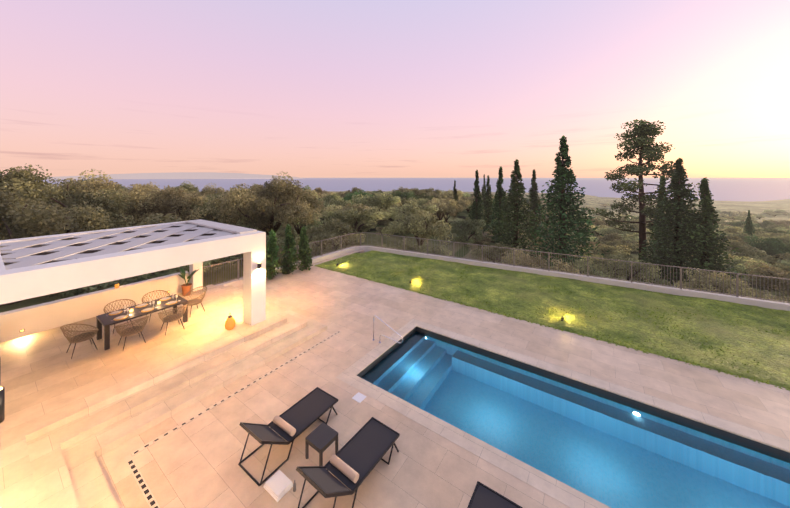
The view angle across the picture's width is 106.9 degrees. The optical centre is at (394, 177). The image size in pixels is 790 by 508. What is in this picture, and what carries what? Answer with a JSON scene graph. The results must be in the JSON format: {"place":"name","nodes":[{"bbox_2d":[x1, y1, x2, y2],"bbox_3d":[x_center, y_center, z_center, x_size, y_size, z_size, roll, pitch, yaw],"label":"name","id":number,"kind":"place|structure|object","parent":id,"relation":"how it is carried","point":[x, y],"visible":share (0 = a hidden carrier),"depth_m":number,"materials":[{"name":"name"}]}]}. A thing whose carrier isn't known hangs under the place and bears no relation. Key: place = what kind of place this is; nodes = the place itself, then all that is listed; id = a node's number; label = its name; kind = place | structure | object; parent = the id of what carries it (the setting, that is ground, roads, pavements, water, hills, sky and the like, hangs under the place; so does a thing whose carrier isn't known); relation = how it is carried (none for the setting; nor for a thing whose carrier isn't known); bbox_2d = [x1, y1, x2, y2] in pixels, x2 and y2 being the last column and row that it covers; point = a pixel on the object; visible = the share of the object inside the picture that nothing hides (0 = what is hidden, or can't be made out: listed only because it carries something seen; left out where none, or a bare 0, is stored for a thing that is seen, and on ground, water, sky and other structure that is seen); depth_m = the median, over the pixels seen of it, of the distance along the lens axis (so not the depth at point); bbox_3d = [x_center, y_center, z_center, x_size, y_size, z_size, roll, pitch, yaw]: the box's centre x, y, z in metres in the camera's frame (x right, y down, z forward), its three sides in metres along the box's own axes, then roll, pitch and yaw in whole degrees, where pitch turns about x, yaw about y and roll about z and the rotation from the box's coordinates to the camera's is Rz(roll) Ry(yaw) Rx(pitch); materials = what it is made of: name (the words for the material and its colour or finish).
{"place":"outdoors","nodes":[
{"label":"outdoors","id":0,"kind":"place"},
{"bbox_2d":[0,358,4,422],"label":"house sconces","id":1,"kind":"object","parent":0,"point":[2,403],"visible":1,"depth_m":3.93,"materials":[{"name":"black metal"}]},
{"bbox_2d":[47,172,302,178],"bbox_3d":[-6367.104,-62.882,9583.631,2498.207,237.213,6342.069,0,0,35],"label":"island","id":2,"kind":"structure","parent":0,"point":[194,175],"depth_m":9754.32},
{"bbox_2d":[0,191,789,312],"bbox_3d":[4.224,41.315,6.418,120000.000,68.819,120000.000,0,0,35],"label":"terrain","id":3,"kind":"structure","parent":0,"point":[758,208],"depth_m":44.97,"materials":[{"name":"green plant"}]},
{"bbox_2d":[0,184,113,305],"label":"olive","id":4,"kind":"object","parent":3,"relation":"on","point":[46,220],"visible":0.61,"depth_m":16.01,"materials":[{"name":"green plant"}]},
{"bbox_2d":[42,287,85,299],"bbox_3d":[-18.874,6.730,17.781,3.851,2.389,4.354,0,0,-30],"label":"bush","id":5,"kind":"object","parent":3,"relation":"on","point":[73,292],"visible":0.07,"depth_m":16.50,"materials":[{"name":"green plant"}]},
{"bbox_2d":[0,163,135,236],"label":"olive","id":6,"kind":"object","parent":3,"relation":"on","point":[25,183],"visible":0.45,"depth_m":22.09,"materials":[{"name":"green plant"}]},
{"bbox_2d":[29,169,164,227],"bbox_3d":[-27.973,3.843,27.744,10.446,9.270,11.500,0,0,-23],"label":"olive","id":7,"kind":"object","parent":3,"relation":"on","point":[138,196],"visible":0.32,"depth_m":26.72,"materials":[{"name":"green plant"}]},
{"bbox_2d":[82,261,210,293],"bbox_3d":[-13.800,5.815,16.396,6.560,4.273,6.487,0,0,2],"label":"olive","id":8,"kind":"object","parent":3,"relation":"on","point":[124,281],"visible":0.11,"depth_m":15.30,"materials":[{"name":"green plant"}]},
{"bbox_2d":[125,213,187,226],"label":"olive","id":9,"kind":"object","parent":3,"relation":"on","point":[158,220],"visible":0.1,"depth_m":22.35,"materials":[{"name":"green plant"}]},
{"bbox_2d":[114,185,214,227],"bbox_3d":[-23.473,4.526,30.137,9.360,7.574,9.185,0,0,21],"label":"olive","id":10,"kind":"object","parent":3,"relation":"on","point":[176,204],"visible":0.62,"depth_m":29.29,"materials":[{"name":"green plant"}]},
{"bbox_2d":[164,181,199,194],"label":"olive","id":11,"kind":"object","parent":3,"relation":"on","point":[188,187],"visible":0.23,"depth_m":61.38,"materials":[{"name":"green plant"}]},
{"bbox_2d":[183,183,226,197],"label":"olive","id":12,"kind":"object","parent":3,"relation":"on","point":[209,190],"visible":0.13,"depth_m":46.74,"materials":[{"name":"green plant"}]},
{"bbox_2d":[203,259,222,272],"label":"bush","id":13,"kind":"object","parent":3,"relation":"on","point":[213,263],"visible":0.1,"depth_m":19.76,"materials":[{"name":"green plant"}]},
{"bbox_2d":[182,184,253,225],"bbox_3d":[-19.559,4.514,34.376,9.245,7.452,8.398,0,0,-33],"label":"olive","id":14,"kind":"object","parent":3,"relation":"on","point":[204,207],"visible":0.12,"depth_m":31.62,"materials":[{"name":"green plant"}]},
{"bbox_2d":[214,235,295,264],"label":"olive","id":15,"kind":"object","parent":3,"relation":"on","point":[280,242],"visible":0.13,"depth_m":20.99,"materials":[{"name":"green plant"}]},
{"bbox_2d":[203,171,325,234],"bbox_3d":[-12.261,3.769,28.807,11.117,8.792,10.098,0,0,-19],"label":"olive","id":16,"kind":"object","parent":3,"relation":"on","point":[300,203],"visible":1,"depth_m":26.72,"materials":[{"name":"green plant"}]},
{"bbox_2d":[274,213,322,234],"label":"olive","id":17,"kind":"object","parent":3,"relation":"on","point":[297,229],"visible":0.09,"depth_m":35.55,"materials":[{"name":"green plant"}]},
{"bbox_2d":[295,245,334,257],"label":"bush","id":18,"kind":"object","parent":3,"relation":"on","point":[317,251],"visible":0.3,"depth_m":24.31,"materials":[{"name":"green plant"}]},
{"bbox_2d":[294,218,365,250],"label":"olive","id":19,"kind":"object","parent":3,"relation":"on","point":[339,228],"visible":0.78,"depth_m":25.06,"materials":[{"name":"green plant"}]},
{"bbox_2d":[316,198,353,220],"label":"olive","id":20,"kind":"object","parent":3,"relation":"on","point":[335,203],"visible":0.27,"depth_m":45.36,"materials":[{"name":"green plant"}]},
{"bbox_2d":[318,193,354,206],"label":"olive","id":21,"kind":"object","parent":3,"relation":"on","point":[331,196],"visible":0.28,"depth_m":52.07,"materials":[{"name":"green plant"}]},
{"bbox_2d":[318,203,376,228],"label":"olive","id":22,"kind":"object","parent":3,"relation":"on","point":[345,207],"visible":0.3,"depth_m":39.82,"materials":[{"name":"green plant"}]},
{"bbox_2d":[321,205,390,233],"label":"olive","id":23,"kind":"object","parent":3,"relation":"on","point":[350,216],"visible":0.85,"depth_m":31.52,"materials":[{"name":"green plant"}]},
{"bbox_2d":[343,190,376,206],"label":"tree","id":24,"kind":"object","parent":3,"relation":"on","point":[351,195],"visible":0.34,"depth_m":62.12,"materials":[{"name":"green plant"}]},
{"bbox_2d":[351,192,400,220],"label":"olive","id":25,"kind":"object","parent":3,"relation":"on","point":[382,200],"visible":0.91,"depth_m":48.02,"materials":[{"name":"green plant"}]},
{"bbox_2d":[386,190,416,205],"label":"tree","id":26,"kind":"object","parent":3,"relation":"on","point":[400,194],"visible":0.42,"depth_m":67.16,"materials":[{"name":"green plant"}]},
{"bbox_2d":[387,202,438,224],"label":"olive","id":27,"kind":"object","parent":3,"relation":"on","point":[402,211],"visible":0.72,"depth_m":43.12,"materials":[{"name":"green plant"}]},
{"bbox_2d":[378,239,451,255],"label":"olive","id":28,"kind":"object","parent":3,"relation":"on","point":[422,248],"visible":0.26,"depth_m":25.29,"materials":[{"name":"green plant"}]},
{"bbox_2d":[381,210,452,245],"bbox_3d":[2.933,6.747,34.200,8.011,5.911,8.416,0,0,-26],"label":"olive","id":29,"kind":"object","parent":3,"relation":"on","point":[419,220],"visible":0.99,"depth_m":32.97,"materials":[{"name":"green plant"}]},
{"bbox_2d":[424,198,458,220],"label":"olive","id":30,"kind":"object","parent":3,"relation":"on","point":[444,206],"visible":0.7,"depth_m":50.10,"materials":[{"name":"green plant"}]},
{"bbox_2d":[436,205,463,222],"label":"olive","id":31,"kind":"object","parent":3,"relation":"on","point":[451,215],"visible":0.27,"depth_m":57.99,"materials":[{"name":"green plant"}]},
{"bbox_2d":[440,189,462,198],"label":"olive","id":32,"kind":"object","parent":3,"relation":"on","point":[448,193],"visible":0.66,"depth_m":89.84,"materials":[{"name":"green plant"}]},
{"bbox_2d":[439,195,469,208],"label":"olive","id":33,"kind":"object","parent":3,"relation":"on","point":[463,203],"visible":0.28,"depth_m":74.11,"materials":[{"name":"green plant"}]},
{"bbox_2d":[453,180,459,216],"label":"cypress","id":34,"kind":"object","parent":3,"relation":"on","point":[456,196],"visible":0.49,"depth_m":69.22,"materials":[{"name":"green plant"}]},
{"bbox_2d":[447,217,485,241],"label":"olive","id":35,"kind":"object","parent":3,"relation":"on","point":[463,228],"visible":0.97,"depth_m":41.88,"materials":[{"name":"green plant"}]},
{"bbox_2d":[467,170,484,235],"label":"cypress","id":36,"kind":"object","parent":3,"relation":"on","point":[475,212],"visible":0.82,"depth_m":51.17,"materials":[{"name":"green plant"}]},
{"bbox_2d":[471,235,490,244],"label":"bush","id":37,"kind":"object","parent":3,"relation":"on","point":[484,240],"visible":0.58,"depth_m":44.85,"materials":[{"name":"green plant"}]},
{"bbox_2d":[481,175,498,230],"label":"cypress","id":38,"kind":"object","parent":3,"relation":"on","point":[488,196],"visible":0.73,"depth_m":58.93,"materials":[{"name":"green plant"}]},
{"bbox_2d":[469,242,522,264],"bbox_3d":[12.744,10.045,35.751,6.544,4.132,5.294,0,0,27],"label":"bush","id":39,"kind":"object","parent":3,"relation":"on","point":[494,253],"visible":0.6,"depth_m":35.34,"materials":[{"name":"green plant"}]},
{"bbox_2d":[484,166,512,247],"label":"cypress","id":40,"kind":"object","parent":3,"relation":"on","point":[496,202],"visible":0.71,"depth_m":49.04,"materials":[{"name":"green plant"}]},
{"bbox_2d":[215,246,789,387],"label":"kerb","id":41,"kind":"structure","parent":3,"relation":"on","point":[706,295],"depth_m":15.85,"materials":[{"name":"stone"}]},
{"bbox_2d":[203,232,789,302],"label":"railing","id":42,"kind":"object","parent":41,"relation":"on","point":[513,264],"visible":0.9,"depth_m":16.18,"materials":[{"name":"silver metal"}]},
{"bbox_2d":[488,159,540,255],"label":"cypress","id":43,"kind":"object","parent":3,"relation":"on","point":[517,203],"visible":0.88,"depth_m":44.66,"materials":[{"name":"green plant"}]},
{"bbox_2d":[520,169,547,240],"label":"cypress","id":44,"kind":"object","parent":3,"relation":"on","point":[535,199],"visible":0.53,"depth_m":56.63,"materials":[{"name":"green plant"}]},
{"bbox_2d":[495,248,582,274],"bbox_3d":[13.503,10.277,28.373,6.370,5.866,8.086,0,0,-12],"label":"bush","id":45,"kind":"object","parent":3,"relation":"on","point":[530,261],"visible":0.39,"depth_m":27.29,"materials":[{"name":"green plant"}]},
{"bbox_2d":[527,237,556,259],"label":"bush","id":46,"kind":"object","parent":3,"relation":"on","point":[541,243],"visible":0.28,"depth_m":48.14,"materials":[{"name":"green plant"}]},
{"bbox_2d":[525,135,609,270],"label":"cypress","id":47,"kind":"object","parent":3,"relation":"on","point":[562,201],"visible":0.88,"depth_m":40.33,"materials":[{"name":"green plant"}]},
{"bbox_2d":[550,259,608,278],"bbox_3d":[20.829,11.928,33.485,6.388,5.009,6.412,0,0,11],"label":"bush","id":48,"kind":"object","parent":3,"relation":"on","point":[578,264],"visible":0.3,"depth_m":32.99,"materials":[{"name":"green plant"}]},
{"bbox_2d":[576,243,633,260],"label":"bush","id":49,"kind":"object","parent":3,"relation":"on","point":[612,248],"visible":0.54,"depth_m":47.15,"materials":[{"name":"green plant"}]},
{"bbox_2d":[591,233,637,250],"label":"bush","id":50,"kind":"object","parent":3,"relation":"on","point":[610,237],"visible":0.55,"depth_m":62.54,"materials":[{"name":"green plant"}]},
{"bbox_2d":[597,225,634,239],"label":"bush","id":51,"kind":"object","parent":3,"relation":"on","point":[608,230],"visible":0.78,"depth_m":76.64,"materials":[{"name":"green plant"}]},
{"bbox_2d":[597,240,638,251],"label":"bush","id":52,"kind":"object","parent":3,"relation":"on","point":[630,246],"visible":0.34,"depth_m":55.85,"materials":[{"name":"green plant"}]},
{"bbox_2d":[581,254,660,281],"bbox_3d":[28.363,12.287,35.940,8.418,5.570,7.706,0,0,0],"label":"bush","id":53,"kind":"object","parent":3,"relation":"on","point":[597,263],"visible":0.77,"depth_m":35.42,"materials":[{"name":"green plant"}]},
{"bbox_2d":[594,250,650,276],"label":"bush","id":54,"kind":"object","parent":3,"relation":"on","point":[609,256],"visible":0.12,"depth_m":41.91,"materials":[{"name":"green plant"}]},
{"bbox_2d":[623,228,653,243],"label":"bush","id":55,"kind":"object","parent":3,"relation":"on","point":[635,237],"visible":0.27,"depth_m":66.00,"materials":[{"name":"green plant"}]},
{"bbox_2d":[591,119,709,262],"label":"pine","id":56,"kind":"object","parent":3,"relation":"on","point":[642,142],"visible":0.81,"depth_m":48.24,"materials":[{"name":"green plant"}]},
{"bbox_2d":[634,278,676,287],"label":"bush","id":57,"kind":"object","parent":3,"relation":"on","point":[658,281],"visible":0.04,"depth_m":29.44,"materials":[{"name":"green plant"}]},
{"bbox_2d":[638,175,673,280],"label":"cypress","id":58,"kind":"object","parent":3,"relation":"on","point":[662,187],"visible":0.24,"depth_m":42.54,"materials":[{"name":"green plant"}]},
{"bbox_2d":[636,158,723,290],"bbox_3d":[37.392,6.676,38.802,8.469,18.612,9.782,0,0,40],"label":"cypress","id":59,"kind":"object","parent":3,"relation":"on","point":[676,203],"visible":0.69,"depth_m":38.28,"materials":[{"name":"green plant"}]},
{"bbox_2d":[666,177,745,292],"bbox_3d":[37.342,7.758,35.423,6.587,15.580,6.675,0,0,-43],"label":"cypress","id":60,"kind":"object","parent":3,"relation":"on","point":[706,216],"visible":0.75,"depth_m":35.11,"materials":[{"name":"green plant"}]},
{"bbox_2d":[672,267,775,299],"bbox_3d":[33.835,12.293,30.163,6.063,4.904,7.856,0,0,-18],"label":"bush","id":61,"kind":"object","parent":3,"relation":"on","point":[704,279],"visible":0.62,"depth_m":29.90,"materials":[{"name":"green plant"}]},
{"bbox_2d":[717,226,743,234],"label":"bush","id":62,"kind":"object","parent":3,"relation":"on","point":[733,230],"visible":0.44,"depth_m":81.59,"materials":[{"name":"green plant"}]},
{"bbox_2d":[719,235,748,244],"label":"bush","id":63,"kind":"object","parent":3,"relation":"on","point":[739,239],"visible":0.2,"depth_m":64.26,"materials":[{"name":"green plant"}]},
{"bbox_2d":[710,256,770,282],"bbox_3d":[43.662,12.959,37.913,6.475,5.398,8.856,0,0,30],"label":"bush","id":64,"kind":"object","parent":3,"relation":"on","point":[739,266],"visible":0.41,"depth_m":36.50,"materials":[{"name":"green plant"}]},
{"bbox_2d":[719,239,766,258],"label":"bush","id":65,"kind":"object","parent":3,"relation":"on","point":[745,250],"visible":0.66,"depth_m":53.78,"materials":[{"name":"green plant"}]},
{"bbox_2d":[724,233,766,243],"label":"bush","id":66,"kind":"object","parent":3,"relation":"on","point":[742,236],"visible":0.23,"depth_m":68.43,"materials":[{"name":"green plant"}]},
{"bbox_2d":[741,210,755,236],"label":"cypress","id":67,"kind":"object","parent":3,"relation":"on","point":[749,228],"visible":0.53,"depth_m":73.78,"materials":[{"name":"green plant"}]},
{"bbox_2d":[740,234,789,264],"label":"bush","id":68,"kind":"object","parent":3,"relation":"on","point":[774,247],"visible":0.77,"depth_m":53.85,"materials":[{"name":"green plant"}]},
{"bbox_2d":[743,261,789,291],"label":"bush","id":69,"kind":"object","parent":3,"relation":"on","point":[766,282],"visible":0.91,"depth_m":31.37,"materials":[{"name":"green plant"}]},
{"bbox_2d":[754,231,786,237],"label":"bush","id":70,"kind":"object","parent":3,"relation":"on","point":[765,234],"visible":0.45,"depth_m":74.37,"materials":[{"name":"green plant"}]},
{"bbox_2d":[753,228,789,235],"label":"bush","id":71,"kind":"object","parent":3,"relation":"on","point":[776,231],"visible":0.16,"depth_m":78.00,"materials":[{"name":"green plant"}]},
{"bbox_2d":[754,253,789,263],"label":"bush","id":72,"kind":"object","parent":3,"relation":"on","point":[783,257],"visible":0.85,"depth_m":47.79,"materials":[{"name":"green plant"}]},
{"bbox_2d":[755,235,789,246],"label":"bush","id":73,"kind":"object","parent":3,"relation":"on","point":[785,240],"visible":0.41,"depth_m":60.67,"materials":[{"name":"green plant"}]},
{"bbox_2d":[762,294,789,302],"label":"bush","id":74,"kind":"object","parent":3,"relation":"on","point":[784,298],"visible":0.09,"depth_m":24.75,"materials":[{"name":"green plant"}]},
{"bbox_2d":[0,0,789,177],"label":"sky","id":75,"kind":"structure","parent":0,"point":[299,88],"materials":[{"name":"pink"}]},
{"bbox_2d":[38,178,789,201],"bbox_3d":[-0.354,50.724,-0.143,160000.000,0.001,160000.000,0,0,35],"label":"sea","id":76,"kind":"structure","parent":0,"point":[746,189],"depth_m":2138.57,"materials":[{"name":"blue liquid"}]},
{"bbox_2d":[97,250,789,507],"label":"paving","id":77,"kind":"structure","parent":0,"point":[194,463],"depth_m":7.19,"materials":[{"name":"beige stone"}]},
{"bbox_2d":[0,271,188,342],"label":"parapet","id":78,"kind":"structure","parent":77,"relation":"on","point":[33,319],"depth_m":10.75,"materials":[{"name":"white paint"}]},
{"bbox_2d":[0,284,326,507],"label":"patio floor","id":79,"kind":"structure","parent":77,"relation":"on","point":[67,422],"depth_m":7.67,"materials":[{"name":"beige tile"}]},
{"bbox_2d":[60,324,98,358],"bbox_3d":[-9.526,4.829,8.849,0.834,0.895,0.800,0,0,32],"label":"dining chair","id":80,"kind":"object","parent":79,"relation":"on","point":[82,337],"visible":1,"depth_m":8.80,"materials":[{"name":"brown wicker"}]},
{"bbox_2d":[103,299,135,332],"bbox_3d":[-9.620,4.829,10.245,0.800,0.895,0.834,0,0,32],"label":"dining chair","id":81,"kind":"object","parent":79,"relation":"on","point":[119,307],"visible":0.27,"depth_m":10.41,"materials":[{"name":"brown wicker"}]},
{"bbox_2d":[114,316,148,349],"bbox_3d":[-8.291,4.829,9.236,0.800,0.895,0.834,0,0,35],"label":"dining chair","id":82,"kind":"object","parent":79,"relation":"on","point":[129,331],"visible":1,"depth_m":9.15,"materials":[{"name":"brown wicker"}]},
{"bbox_2d":[0,221,265,325],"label":"pergola frame","id":83,"kind":"object","parent":79,"relation":"on","point":[23,283],"visible":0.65,"depth_m":8.28,"materials":[{"name":"white paint"}]},
{"bbox_2d":[0,223,233,269],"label":"pergola roof","id":84,"kind":"structure","parent":83,"relation":"attached to","point":[19,253],"depth_m":9.20,"materials":[{"name":"white fabric"}]},
{"bbox_2d":[1,230,213,265],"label":"pergola shade cloth","id":85,"kind":"object","parent":84,"relation":"attached to","point":[84,252],"depth_m":9.88,"materials":[{"name":"grey fabric"}]},
{"bbox_2d":[185,219,256,233],"bbox_3d":[-7.313,1.989,12.077,4.800,0.070,0.630,0,0,35],"label":"roof slab","id":86,"kind":"object","parent":83,"relation":"on","point":[225,227],"visible":1,"depth_m":11.68,"materials":[{"name":"concrete"}]},
{"bbox_2d":[96,294,187,349],"bbox_3d":[-8.669,4.894,10.133,1.100,0.760,2.200,0,0,35],"label":"dining table","id":87,"kind":"object","parent":79,"relation":"on","point":[105,321],"visible":0.81,"depth_m":9.72,"materials":[{"name":"grey"}]},
{"bbox_2d":[108,293,180,320],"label":"table settings","id":88,"kind":"object","parent":87,"relation":"on","point":[139,306],"visible":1,"depth_m":10.05,"materials":[{"name":"white ceramic"}]},
{"bbox_2d":[142,290,169,321],"bbox_3d":[-9.029,4.829,11.058,0.800,0.895,0.834,0,0,39],"label":"dining chair","id":89,"kind":"object","parent":79,"relation":"on","point":[168,294],"visible":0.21,"depth_m":11.24,"materials":[{"name":"brown wicker"}]},
{"bbox_2d":[157,304,187,334],"bbox_3d":[-7.664,4.829,10.100,0.800,0.895,0.834,0,0,39],"label":"dining chair","id":90,"kind":"object","parent":79,"relation":"on","point":[169,317],"visible":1,"depth_m":10.01,"materials":[{"name":"brown wicker"}]},
{"bbox_2d":[178,267,198,295],"bbox_3d":[-9.300,4.650,13.118,0.898,1.249,0.736,0,0,-12],"label":"potted plant","id":91,"kind":"object","parent":79,"relation":"on","point":[186,287],"visible":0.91,"depth_m":13.10,"materials":[{"name":"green plant"}]},
{"bbox_2d":[183,286,206,314],"bbox_3d":[-7.819,4.829,11.447,0.834,0.895,0.799,0,0,30],"label":"dining chair","id":92,"kind":"object","parent":79,"relation":"on","point":[194,301],"visible":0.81,"depth_m":11.48,"materials":[{"name":"brown wicker"}]},
{"bbox_2d":[224,313,235,329],"bbox_3d":[-5.752,4.996,10.208,0.340,0.556,0.340,0,0,35],"label":"floor lantern","id":93,"kind":"object","parent":79,"relation":"on","point":[230,322],"visible":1,"depth_m":10.11,"materials":[{"name":"orange glass"}]},
{"bbox_2d":[124,331,340,507],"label":"slot drain","id":94,"kind":"object","parent":77,"relation":"on","point":[142,485],"visible":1,"depth_m":6.24,"materials":[{"name":"beige stone"}]},
{"bbox_2d":[266,229,279,279],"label":"young cypress","id":95,"kind":"object","parent":77,"relation":"on","point":[272,248],"visible":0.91,"depth_m":16.39,"materials":[{"name":"green plant"}]},
{"bbox_2d":[263,470,295,501],"bbox_3d":[-2.112,5.634,5.388,0.547,0.180,0.340,0,0,35],"label":"folded towel","id":96,"kind":"object","parent":77,"relation":"on","point":[278,485],"visible":1,"depth_m":5.36,"materials":[{"name":"white fabric"}]},
{"bbox_2d":[238,387,337,485],"bbox_3d":[-2.253,5.322,6.459,0.756,0.819,2.032,0,0,34],"label":"sun lounger","id":97,"kind":"object","parent":77,"relation":"on","point":[294,421],"visible":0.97,"depth_m":6.33,"materials":[{"name":"black fabric"}]},
{"bbox_2d":[280,224,297,274],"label":"young cypress","id":98,"kind":"object","parent":77,"relation":"on","point":[290,251],"visible":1,"depth_m":17.26,"materials":[{"name":"green plant"}]},
{"bbox_2d":[297,226,312,270],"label":"young cypress","id":99,"kind":"object","parent":77,"relation":"on","point":[304,250],"visible":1,"depth_m":18.07,"materials":[{"name":"green plant"}]},
{"bbox_2d":[305,422,337,465],"bbox_3d":[-1.502,5.514,6.023,0.470,0.420,0.470,0,0,35],"label":"side table","id":100,"kind":"object","parent":77,"relation":"on","point":[321,438],"visible":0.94,"depth_m":5.96,"materials":[{"name":"grey metal"}]},
{"bbox_2d":[296,417,399,507],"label":"sun lounger","id":101,"kind":"object","parent":77,"relation":"on","point":[353,461],"visible":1,"depth_m":5.47,"materials":[{"name":"black fabric"}]},
{"bbox_2d":[467,481,522,507],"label":"sun lounger","id":102,"kind":"object","parent":77,"relation":"on","point":[484,496],"visible":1,"depth_m":4.88,"materials":[{"name":"black fabric"}]},
{"bbox_2d":[357,327,789,458],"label":"pool edge","id":103,"kind":"object","parent":77,"relation":"on","point":[692,422],"visible":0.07,"depth_m":7.89,"materials":[{"name":"grey stone"}]},
{"bbox_2d":[336,319,789,507],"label":"pool coping","id":104,"kind":"object","parent":103,"relation":"on","point":[561,492],"visible":1,"depth_m":7.03,"materials":[{"name":"beige stone"}]},
{"bbox_2d":[372,315,402,343],"bbox_3d":[-0.260,5.285,9.948,1.294,0.919,0.090,0,0,35],"label":"pool handrail","id":105,"kind":"object","parent":104,"relation":"on","point":[373,339],"visible":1,"depth_m":9.98,"materials":[{"name":"silver metal"}]},
{"bbox_2d":[360,330,789,507],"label":"pool water","id":106,"kind":"structure","parent":103,"relation":"in","point":[611,452],"depth_m":6.71,"materials":[{"name":"blue liquid"}]},
{"bbox_2d":[314,250,789,390],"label":"lawn","id":107,"kind":"structure","parent":0,"point":[732,338],"depth_m":12.49,"materials":[{"name":"green plant"}]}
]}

